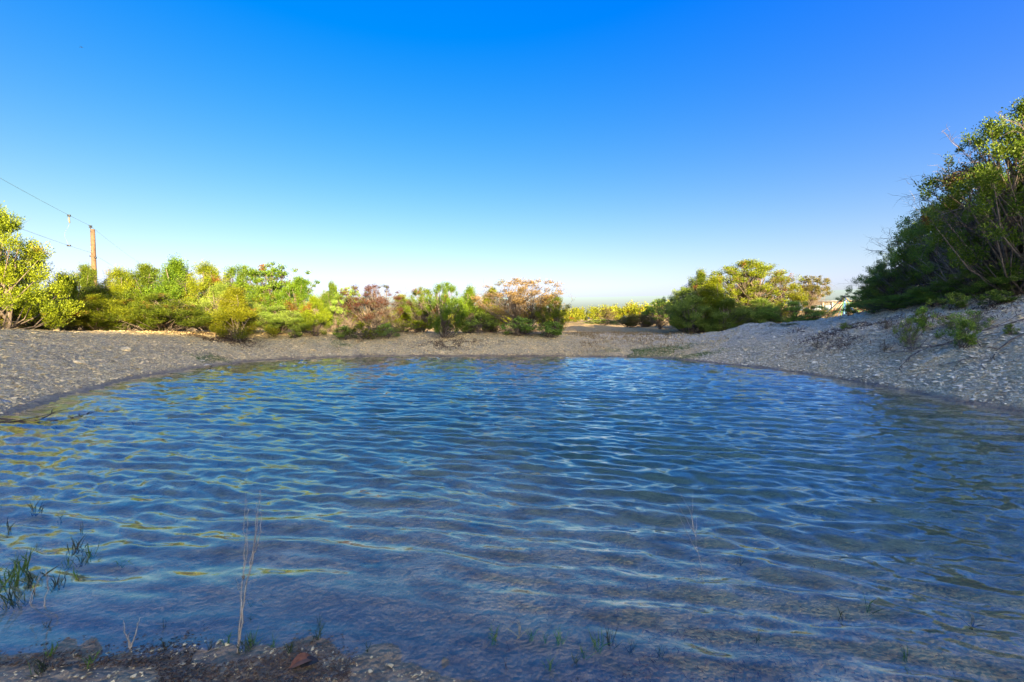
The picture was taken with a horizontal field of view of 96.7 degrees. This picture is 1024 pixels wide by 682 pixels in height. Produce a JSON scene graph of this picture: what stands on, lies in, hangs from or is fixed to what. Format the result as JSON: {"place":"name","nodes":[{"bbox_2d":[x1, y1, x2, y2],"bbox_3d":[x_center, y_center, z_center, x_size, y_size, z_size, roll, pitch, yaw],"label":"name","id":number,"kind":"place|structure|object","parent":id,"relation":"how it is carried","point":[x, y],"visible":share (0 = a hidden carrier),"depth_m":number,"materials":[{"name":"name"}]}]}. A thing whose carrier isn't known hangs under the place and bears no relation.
{"place":"outdoors","nodes":[
{"label":"outdoors","id":0,"kind":"place"},
{"bbox_2d":[0,294,1023,681],"bbox_3d":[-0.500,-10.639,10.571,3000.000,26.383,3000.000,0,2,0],"label":"ground","id":1,"kind":"structure","parent":0,"point":[402,604],"depth_m":4.53,"materials":[{"name":"gravel"}]},
{"bbox_2d":[0,576,43,609],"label":"grass tuft","id":2,"kind":"object","parent":1,"relation":"on","point":[11,602],"visible":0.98,"depth_m":2.62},
{"bbox_2d":[25,651,54,677],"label":"grass tuft","id":3,"kind":"object","parent":1,"relation":"on","point":[41,664],"visible":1,"depth_m":2.06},
{"bbox_2d":[0,200,84,329],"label":"juniper tree","id":4,"kind":"object","parent":1,"relation":"on","point":[14,276],"visible":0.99,"depth_m":15.57,"materials":[{"name":"green plant"}]},
{"bbox_2d":[0,293,89,329],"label":"juniper tree","id":5,"kind":"object","parent":1,"relation":"on","point":[43,327],"visible":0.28,"depth_m":17.55,"materials":[{"name":"green plant"}]},
{"bbox_2d":[0,406,112,426],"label":"driftwood","id":6,"kind":"object","parent":1,"relation":"on","point":[42,418],"visible":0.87,"depth_m":7.49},
{"bbox_2d":[37,262,98,330],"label":"juniper tree","id":7,"kind":"object","parent":1,"relation":"on","point":[83,278],"visible":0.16,"depth_m":22.69,"materials":[{"name":"green plant"}]},
{"bbox_2d":[33,268,107,330],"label":"juniper tree","id":8,"kind":"object","parent":1,"relation":"on","point":[76,294],"visible":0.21,"depth_m":19.83,"materials":[{"name":"green plant"}]},
{"bbox_2d":[0,416,154,433],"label":"driftwood","id":9,"kind":"object","parent":1,"relation":"on","point":[55,426],"visible":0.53,"depth_m":7.59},
{"bbox_2d":[34,293,145,330],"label":"juniper tree","id":10,"kind":"object","parent":1,"relation":"on","point":[101,302],"visible":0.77,"depth_m":18.88,"materials":[{"name":"green plant"}]},
{"bbox_2d":[88,225,96,285],"bbox_3d":[-27.415,-3.876,29.866,0.420,7.335,0.330,0,2,0],"label":"utility pole","id":11,"kind":"object","parent":1,"relation":"on","point":[93,248],"visible":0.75,"depth_m":29.70,"materials":[{"name":"brown wood"}]},
{"bbox_2d":[80,263,144,330],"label":"juniper tree","id":12,"kind":"object","parent":1,"relation":"on","point":[115,274],"visible":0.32,"depth_m":21.98,"materials":[{"name":"green plant"}]},
{"bbox_2d":[123,619,139,650],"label":"dry stalk","id":13,"kind":"object","parent":1,"relation":"on","point":[130,645],"visible":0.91,"depth_m":2.22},
{"bbox_2d":[81,262,196,330],"bbox_3d":[-18.278,-2.151,22.746,3.868,3.784,4.218,0,2,0],"label":"juniper tree","id":14,"kind":"object","parent":1,"relation":"on","point":[144,272],"visible":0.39,"depth_m":22.31,"materials":[{"name":"green plant"}]},
{"bbox_2d":[89,291,218,331],"bbox_3d":[-15.587,-1.199,20.126,5.108,2.005,4.442,1,3,22],"label":"juniper tree","id":15,"kind":"object","parent":1,"relation":"on","point":[162,315],"visible":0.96,"depth_m":19.44,"materials":[{"name":"green plant"}]},
{"bbox_2d":[126,252,211,330],"bbox_3d":[-17.262,-2.056,23.716,4.701,5.027,4.579,2,3,42],"label":"juniper tree","id":16,"kind":"object","parent":1,"relation":"on","point":[175,269],"visible":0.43,"depth_m":23.00,"materials":[{"name":"green plant"}]},
{"bbox_2d":[0,617,357,681],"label":"mud debris","id":17,"kind":"object","parent":1,"relation":"on","point":[201,678],"visible":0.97,"depth_m":2.10,"materials":[{"name":"brown soil"}]},
{"bbox_2d":[166,259,233,330],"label":"juniper tree","id":18,"kind":"object","parent":1,"relation":"on","point":[203,270],"visible":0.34,"depth_m":23.89,"materials":[{"name":"green plant"}]},
{"bbox_2d":[182,282,264,332],"bbox_3d":[-14.082,-1.560,21.994,3.144,2.623,3.429,0,2,-5],"label":"round bush","id":19,"kind":"object","parent":1,"relation":"on","point":[219,289],"visible":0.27,"depth_m":21.70,"materials":[{"name":"green plant"}]},
{"bbox_2d":[204,264,272,331],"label":"juniper tree","id":20,"kind":"object","parent":1,"relation":"on","point":[255,292],"visible":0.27,"depth_m":25.17,"materials":[{"name":"green plant"}]},
{"bbox_2d":[200,283,284,339],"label":"juniper tree","id":21,"kind":"object","parent":1,"relation":"on","point":[233,305],"visible":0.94,"depth_m":20.59,"materials":[{"name":"green plant"}]},
{"bbox_2d":[235,632,256,653],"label":"grass tuft","id":22,"kind":"object","parent":1,"relation":"on","point":[246,644],"visible":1,"depth_m":2.22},
{"bbox_2d":[236,492,261,652],"bbox_3d":[-1.267,1.113,2.188,0.131,0.798,0.052,-1,2,-19],"label":"dry stalk","id":23,"kind":"object","parent":1,"relation":"on","point":[241,611],"visible":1,"depth_m":2.19,"materials":[{"name":"grey plant"}]},
{"bbox_2d":[180,338,355,362],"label":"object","id":24,"kind":"structure","parent":1,"relation":"on","point":[208,359],"depth_m":17.52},
{"bbox_2d":[219,261,320,331],"bbox_3d":[-13.641,-2.084,26.084,5.478,4.825,4.815,1,2,12],"label":"oak tree","id":25,"kind":"object","parent":1,"relation":"on","point":[273,284],"visible":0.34,"depth_m":25.51,"materials":[{"name":"green plant"}]},
{"bbox_2d":[242,304,320,334],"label":"juniper tree","id":26,"kind":"object","parent":1,"relation":"on","point":[277,316],"visible":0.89,"depth_m":22.46,"materials":[{"name":"green plant"}]},
{"bbox_2d":[258,274,327,331],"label":"juniper tree","id":27,"kind":"object","parent":1,"relation":"on","point":[297,300],"visible":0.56,"depth_m":24.47,"materials":[{"name":"green plant"}]},
{"bbox_2d":[288,329,303,338],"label":"shrub","id":28,"kind":"object","parent":1,"relation":"on","point":[297,334],"visible":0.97,"depth_m":22.44,"materials":[{"name":"green plant"}]},
{"bbox_2d":[289,652,311,667],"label":"fallen leaf","id":29,"kind":"object","parent":1,"relation":"on","point":[300,659],"visible":1,"depth_m":2.11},
{"bbox_2d":[300,656,318,667],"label":"fallen leaf","id":30,"kind":"object","parent":1,"relation":"on","point":[313,660],"visible":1,"depth_m":2.11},
{"bbox_2d":[293,295,331,335],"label":"juniper tree","id":31,"kind":"object","parent":1,"relation":"on","point":[310,314],"visible":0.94,"depth_m":23.23,"materials":[{"name":"green plant"}]},
{"bbox_2d":[154,330,493,354],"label":"leaf litter","id":32,"kind":"object","parent":1,"relation":"on","point":[222,338],"visible":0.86,"depth_m":20.96,"materials":[{"name":"plant"}]},
{"bbox_2d":[317,281,352,332],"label":"juniper tree","id":33,"kind":"object","parent":1,"relation":"on","point":[327,296],"visible":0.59,"depth_m":25.13,"materials":[{"name":"green plant"}]},
{"bbox_2d":[331,325,358,339],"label":"shrub","id":34,"kind":"object","parent":1,"relation":"on","point":[339,334],"visible":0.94,"depth_m":23.03,"materials":[{"name":"green plant"}]},
{"bbox_2d":[328,286,369,331],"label":"oak tree","id":35,"kind":"object","parent":1,"relation":"on","point":[340,313],"visible":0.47,"depth_m":25.21,"materials":[{"name":"green plant"}]},
{"bbox_2d":[342,321,391,341],"bbox_3d":[-7.577,-0.395,23.487,2.809,1.401,2.776,-1,2,-19],"label":"brushwood","id":36,"kind":"object","parent":1,"relation":"on","point":[365,331],"visible":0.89,"depth_m":23.20,"materials":[{"name":"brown plant"}]},
{"bbox_2d":[336,281,414,335],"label":"dead brown tree","id":37,"kind":"object","parent":1,"relation":"on","point":[379,304],"visible":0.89,"depth_m":24.60,"materials":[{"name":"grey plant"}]},
{"bbox_2d":[374,322,404,338],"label":"shrub","id":38,"kind":"object","parent":1,"relation":"on","point":[386,326],"visible":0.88,"depth_m":23.69,"materials":[{"name":"green plant"}]},
{"bbox_2d":[0,299,788,325],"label":"distant woods","id":39,"kind":"object","parent":1,"relation":"on","point":[579,315],"visible":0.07,"depth_m":97.66,"materials":[{"name":"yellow plant"}]},
{"bbox_2d":[375,293,420,331],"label":"juniper tree","id":40,"kind":"object","parent":1,"relation":"on","point":[402,316],"visible":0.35,"depth_m":26.64,"materials":[{"name":"green plant"}]},
{"bbox_2d":[397,320,431,332],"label":"shrub","id":41,"kind":"object","parent":1,"relation":"on","point":[417,327],"visible":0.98,"depth_m":25.34,"materials":[{"name":"green plant"}]},
{"bbox_2d":[398,287,453,332],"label":"juniper tree","id":42,"kind":"object","parent":1,"relation":"on","point":[422,313],"visible":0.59,"depth_m":26.07,"materials":[{"name":"green plant"}]},
{"bbox_2d":[409,280,467,337],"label":"juniper tree","id":43,"kind":"object","parent":1,"relation":"on","point":[443,311],"visible":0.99,"depth_m":23.79,"materials":[{"name":"green plant"}]},
{"bbox_2d":[452,283,498,333],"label":"juniper tree","id":44,"kind":"object","parent":1,"relation":"on","point":[471,308],"visible":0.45,"depth_m":25.74,"materials":[{"name":"green plant"}]},
{"bbox_2d":[461,310,503,333],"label":"shrub","id":45,"kind":"object","parent":1,"relation":"on","point":[490,322],"visible":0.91,"depth_m":24.72,"materials":[{"name":"green plant"}]},
{"bbox_2d":[476,286,512,332],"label":"juniper tree","id":46,"kind":"object","parent":1,"relation":"on","point":[490,300],"visible":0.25,"depth_m":26.65,"materials":[{"name":"green plant"}]},
{"bbox_2d":[498,316,538,335],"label":"shrub","id":47,"kind":"object","parent":1,"relation":"on","point":[516,327],"visible":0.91,"depth_m":24.32,"materials":[{"name":"green plant"}]},
{"bbox_2d":[467,277,571,339],"bbox_3d":[0.083,-1.733,25.583,6.452,3.912,6.595,0,2,-10],"label":"dry tan tree","id":48,"kind":"object","parent":1,"relation":"on","point":[518,305],"visible":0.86,"depth_m":24.91,"materials":[{"name":"brown plant"}]},
{"bbox_2d":[525,319,565,337],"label":"shrub","id":49,"kind":"object","parent":1,"relation":"on","point":[549,323],"visible":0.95,"depth_m":24.14,"materials":[{"name":"green plant"}]},
{"bbox_2d":[534,294,578,333],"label":"juniper tree","id":50,"kind":"object","parent":1,"relation":"on","point":[557,311],"visible":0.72,"depth_m":24.66,"materials":[{"name":"green plant"}]},
{"bbox_2d":[582,319,628,325],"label":"bush","id":51,"kind":"object","parent":1,"relation":"on","point":[602,321],"visible":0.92,"depth_m":41.81,"materials":[{"name":"green plant"}]},
{"bbox_2d":[594,308,617,319],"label":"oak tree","id":52,"kind":"object","parent":1,"relation":"on","point":[607,313],"visible":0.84,"depth_m":74.80,"materials":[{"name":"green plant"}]},
{"bbox_2d":[604,316,636,327],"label":"bush","id":53,"kind":"object","parent":1,"relation":"on","point":[626,323],"visible":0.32,"depth_m":43.56,"materials":[{"name":"green plant"}]},
{"bbox_2d":[618,311,665,327],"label":"bush","id":54,"kind":"object","parent":1,"relation":"on","point":[639,320],"visible":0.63,"depth_m":41.58,"materials":[{"name":"green plant"}]},
{"bbox_2d":[642,299,671,328],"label":"oak tree","id":55,"kind":"object","parent":1,"relation":"on","point":[659,324],"visible":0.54,"depth_m":33.67,"materials":[{"name":"green plant"}]},
{"bbox_2d":[593,339,733,359],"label":"grass","id":56,"kind":"structure","parent":1,"relation":"on","point":[671,351],"depth_m":21.17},
{"bbox_2d":[648,285,705,330],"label":"juniper tree","id":57,"kind":"object","parent":1,"relation":"on","point":[680,292],"visible":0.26,"depth_m":28.83,"materials":[{"name":"green plant"}]},
{"bbox_2d":[666,267,708,302],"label":"juniper tree","id":58,"kind":"object","parent":1,"relation":"on","point":[700,277],"visible":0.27,"depth_m":31.66,"materials":[{"name":"green plant"}]},
{"bbox_2d":[673,493,702,570],"bbox_3d":[1.135,1.224,2.944,0.195,0.516,0.047,1,3,26],"label":"dry stalk","id":59,"kind":"object","parent":1,"relation":"on","point":[691,528],"visible":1,"depth_m":2.93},
{"bbox_2d":[655,293,727,333],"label":"juniper tree","id":60,"kind":"object","parent":1,"relation":"on","point":[689,312],"visible":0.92,"depth_m":26.11,"materials":[{"name":"green plant"}]},
{"bbox_2d":[381,564,1018,681],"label":"bed debris","id":61,"kind":"object","parent":1,"relation":"on","point":[720,647],"visible":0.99,"depth_m":2.30,"materials":[{"name":"brown plant"}]},
{"bbox_2d":[560,308,856,356],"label":"dry grass","id":62,"kind":"structure","parent":1,"relation":"on","point":[621,333],"depth_m":24.26,"materials":[{"name":"plant"}]},
{"bbox_2d":[684,272,755,331],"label":"juniper tree","id":63,"kind":"object","parent":1,"relation":"on","point":[712,292],"visible":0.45,"depth_m":26.97,"materials":[{"name":"green plant"}]},
{"bbox_2d":[707,296,767,331],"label":"juniper tree","id":64,"kind":"object","parent":1,"relation":"on","point":[737,314],"visible":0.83,"depth_m":25.64,"materials":[{"name":"green plant"}]},
{"bbox_2d":[691,258,821,324],"bbox_3d":[15.762,-3.095,31.105,8.340,5.032,8.084,1,2,12],"label":"juniper tree","id":65,"kind":"object","parent":1,"relation":"on","point":[748,287],"visible":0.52,"depth_m":29.75,"materials":[{"name":"green plant"}]},
{"bbox_2d":[742,297,787,323],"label":"juniper tree","id":66,"kind":"object","parent":1,"relation":"on","point":[757,303],"visible":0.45,"depth_m":26.90,"materials":[{"name":"green plant"}]},
{"bbox_2d":[758,275,813,318],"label":"juniper tree","id":67,"kind":"object","parent":1,"relation":"on","point":[792,288],"visible":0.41,"depth_m":30.29,"materials":[{"name":"green plant"}]},
{"bbox_2d":[750,301,838,323],"bbox_3d":[15.751,-1.595,25.836,4.282,1.526,4.310,0,2,6],"label":"bush","id":68,"kind":"object","parent":1,"relation":"on","point":[792,312],"visible":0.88,"depth_m":25.24,"materials":[{"name":"green plant"}]},
{"bbox_2d":[783,275,834,310],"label":"oak tree","id":69,"kind":"object","parent":1,"relation":"on","point":[817,289],"visible":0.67,"depth_m":47.04,"materials":[{"name":"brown plant"}]},
{"bbox_2d":[796,313,835,320],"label":"shrub","id":70,"kind":"object","parent":1,"relation":"on","point":[813,317],"visible":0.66,"depth_m":23.34,"materials":[{"name":"green plant"}]},
{"bbox_2d":[806,300,852,309],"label":"metal shed","id":71,"kind":"structure","parent":1,"relation":"on","point":[832,303],"depth_m":107.04,"materials":[{"name":"beige metal"}]},
{"bbox_2d":[825,297,862,315],"bbox_3d":[24.773,-2.594,33.922,2.945,1.553,2.981,0,2,0],"label":"rope climbing net","id":72,"kind":"object","parent":1,"relation":"on","point":[839,303],"visible":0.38,"depth_m":33.86,"materials":[{"name":"blue paint"}]},
{"bbox_2d":[833,303,859,315],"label":"slope shrub","id":73,"kind":"object","parent":1,"relation":"on","point":[848,311],"visible":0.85,"depth_m":20.00,"materials":[{"name":"green plant"}]},
{"bbox_2d":[835,288,900,311],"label":"oak tree","id":74,"kind":"object","parent":1,"relation":"on","point":[842,297],"visible":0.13,"depth_m":21.24,"materials":[{"name":"plant"}]},
{"bbox_2d":[859,303,885,313],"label":"slope shrub","id":75,"kind":"object","parent":1,"relation":"on","point":[872,310],"visible":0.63,"depth_m":17.82,"materials":[{"name":"green plant"}]},
{"bbox_2d":[838,266,924,305],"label":"juniper tree","id":76,"kind":"object","parent":1,"relation":"on","point":[872,288],"visible":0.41,"depth_m":18.20,"materials":[{"name":"green plant"}]},
{"bbox_2d":[768,294,1023,361],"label":"weeds","id":77,"kind":"object","parent":1,"relation":"on","point":[864,324],"visible":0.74,"depth_m":15.23,"materials":[{"name":"green plant"}]},
{"bbox_2d":[856,222,951,295],"bbox_3d":[16.265,-2.723,17.854,4.240,4.106,4.048,-1,3,-29],"label":"juniper tree","id":78,"kind":"object","parent":1,"relation":"on","point":[870,270],"visible":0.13,"depth_m":18.13,"materials":[{"name":"green plant"}]},
{"bbox_2d":[890,316,925,346],"bbox_3d":[11.176,-0.184,12.866,0.729,1.204,0.720,-1,2,-16],"label":"slope shrub","id":79,"kind":"object","parent":1,"relation":"on","point":[904,332],"visible":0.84,"depth_m":12.86,"materials":[{"name":"green plant"}]},
{"bbox_2d":[901,332,922,352],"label":"slope shrub","id":80,"kind":"object","parent":1,"relation":"on","point":[912,342],"visible":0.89,"depth_m":12.29,"materials":[{"name":"green plant"}]},
{"bbox_2d":[909,304,941,328],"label":"slope shrub","id":81,"kind":"object","parent":1,"relation":"on","point":[921,321],"visible":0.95,"depth_m":13.09,"materials":[{"name":"green plant"}]},
{"bbox_2d":[869,194,985,304],"bbox_3d":[15.550,-3.133,16.440,4.304,4.449,4.172,-1,3,-29],"label":"juniper tree","id":82,"kind":"object","parent":1,"relation":"on","point":[908,237],"visible":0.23,"depth_m":16.38,"materials":[{"name":"green plant"}]},
{"bbox_2d":[885,280,987,307],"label":"juniper tree","id":83,"kind":"object","parent":1,"relation":"on","point":[927,293],"visible":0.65,"depth_m":15.37,"materials":[{"name":"green plant"}]},
{"bbox_2d":[863,310,1023,371],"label":"fallen branch","id":84,"kind":"object","parent":1,"relation":"on","point":[927,347],"visible":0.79,"depth_m":11.69,"materials":[{"name":"wood"}]},
{"bbox_2d":[936,313,959,329],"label":"slope shrub","id":85,"kind":"object","parent":1,"relation":"on","point":[949,324],"visible":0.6,"depth_m":12.44,"materials":[{"name":"green plant"}]},
{"bbox_2d":[925,291,970,310],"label":"slope shrub","id":86,"kind":"object","parent":1,"relation":"on","point":[952,296],"visible":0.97,"depth_m":13.89,"materials":[{"name":"green plant"}]},
{"bbox_2d":[886,158,1022,299],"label":"juniper tree","id":87,"kind":"object","parent":1,"relation":"on","point":[929,244],"visible":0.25,"depth_m":15.18,"materials":[{"name":"green plant"}]},
{"bbox_2d":[888,90,1023,295],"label":"juniper tree","id":88,"kind":"object","parent":1,"relation":"on","point":[1009,254],"visible":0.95,"depth_m":13.29,"materials":[{"name":"green plant"}]},
{"bbox_2d":[930,316,982,348],"bbox_3d":[10.944,-0.230,11.059,0.947,0.989,0.851,-1,2,-16],"label":"slope shrub","id":89,"kind":"object","parent":1,"relation":"on","point":[961,326],"visible":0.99,"depth_m":10.94,"materials":[{"name":"green plant"}]},
{"bbox_2d":[910,265,1023,295],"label":"juniper tree","id":90,"kind":"object","parent":1,"relation":"on","point":[957,282],"visible":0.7,"depth_m":13.88,"materials":[{"name":"green plant"}]},
{"bbox_2d":[924,328,1023,370],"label":"fallen branch","id":91,"kind":"object","parent":1,"relation":"on","point":[983,346],"visible":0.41,"depth_m":10.33,"materials":[{"name":"wood"}]},
{"bbox_2d":[948,308,1012,333],"bbox_3d":[11.937,-0.465,11.743,1.144,0.816,1.157,1,2,13],"label":"slope shrub","id":92,"kind":"object","parent":1,"relation":"on","point":[977,315],"visible":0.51,"depth_m":11.74,"materials":[{"name":"green plant"}]},
{"bbox_2d":[962,281,1003,300],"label":"slope shrub","id":93,"kind":"object","parent":1,"relation":"on","point":[980,293],"visible":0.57,"depth_m":13.82,"materials":[{"name":"green plant"}]},
{"bbox_2d":[961,289,1020,305],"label":"slope shrub","id":94,"kind":"object","parent":1,"relation":"on","point":[994,297],"visible":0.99,"depth_m":12.84,"materials":[{"name":"green plant"}]},
{"bbox_2d":[976,267,1023,290],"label":"juniper tree","id":95,"kind":"object","parent":1,"relation":"on","point":[1007,285],"visible":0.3,"depth_m":13.33,"materials":[{"name":"green plant"}]},
{"bbox_2d":[1002,323,1020,334],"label":"slope shrub","id":96,"kind":"object","parent":1,"relation":"on","point":[1009,330],"visible":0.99,"depth_m":10.60,"materials":[{"name":"green plant"}]},
{"bbox_2d":[0,356,1023,681],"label":"water","id":97,"kind":"structure","parent":0,"point":[310,366],"depth_m":8.33,"materials":[{"name":"liquid"}]},
{"bbox_2d":[4,543,37,576],"bbox_3d":[-3.195,1.422,2.927,0.161,0.202,0.238,0,2,8],"label":"grass tuft","id":98,"kind":"object","parent":97,"relation":"on","point":[25,565],"visible":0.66,"depth_m":2.95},
{"bbox_2d":[0,547,42,593],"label":"grass tuft","id":99,"kind":"object","parent":97,"relation":"on","point":[9,576],"visible":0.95,"depth_m":2.82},
{"bbox_2d":[29,500,44,515],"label":"grass tuft","id":100,"kind":"object","parent":97,"relation":"in","point":[34,510],"visible":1,"depth_m":3.87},
{"bbox_2d":[16,565,58,588],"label":"grass tuft","id":101,"kind":"object","parent":97,"relation":"on","point":[33,583],"visible":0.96,"depth_m":2.83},
{"bbox_2d":[45,571,67,592],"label":"grass tuft","id":102,"kind":"object","parent":97,"relation":"on","point":[56,587],"visible":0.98,"depth_m":2.78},
{"bbox_2d":[65,532,88,555],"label":"grass tuft","id":103,"kind":"object","parent":97,"relation":"on","point":[76,549],"visible":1,"depth_m":3.22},
{"bbox_2d":[587,623,611,652],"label":"grass tuft","id":104,"kind":"object","parent":97,"relation":"on","point":[598,645],"visible":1,"depth_m":2.27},
{"bbox_2d":[605,627,620,648],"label":"grass tuft","id":105,"kind":"object","parent":97,"relation":"on","point":[608,641],"visible":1,"depth_m":2.30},
{"bbox_2d":[0,0,1023,321],"label":"sky","id":106,"kind":"structure","parent":0,"point":[612,152],"materials":[{"name":"blue"}]},
{"bbox_2d":[844,260,892,311],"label":"juniper tree","id":107,"kind":"object","parent":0,"point":[862,292],"visible":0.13,"depth_m":19.55,"materials":[{"name":"green plant"}]},
{"bbox_2d":[846,295,923,310],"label":"juniper tree","id":108,"kind":"object","parent":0,"point":[888,303],"visible":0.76,"depth_m":17.08,"materials":[{"name":"green plant"}]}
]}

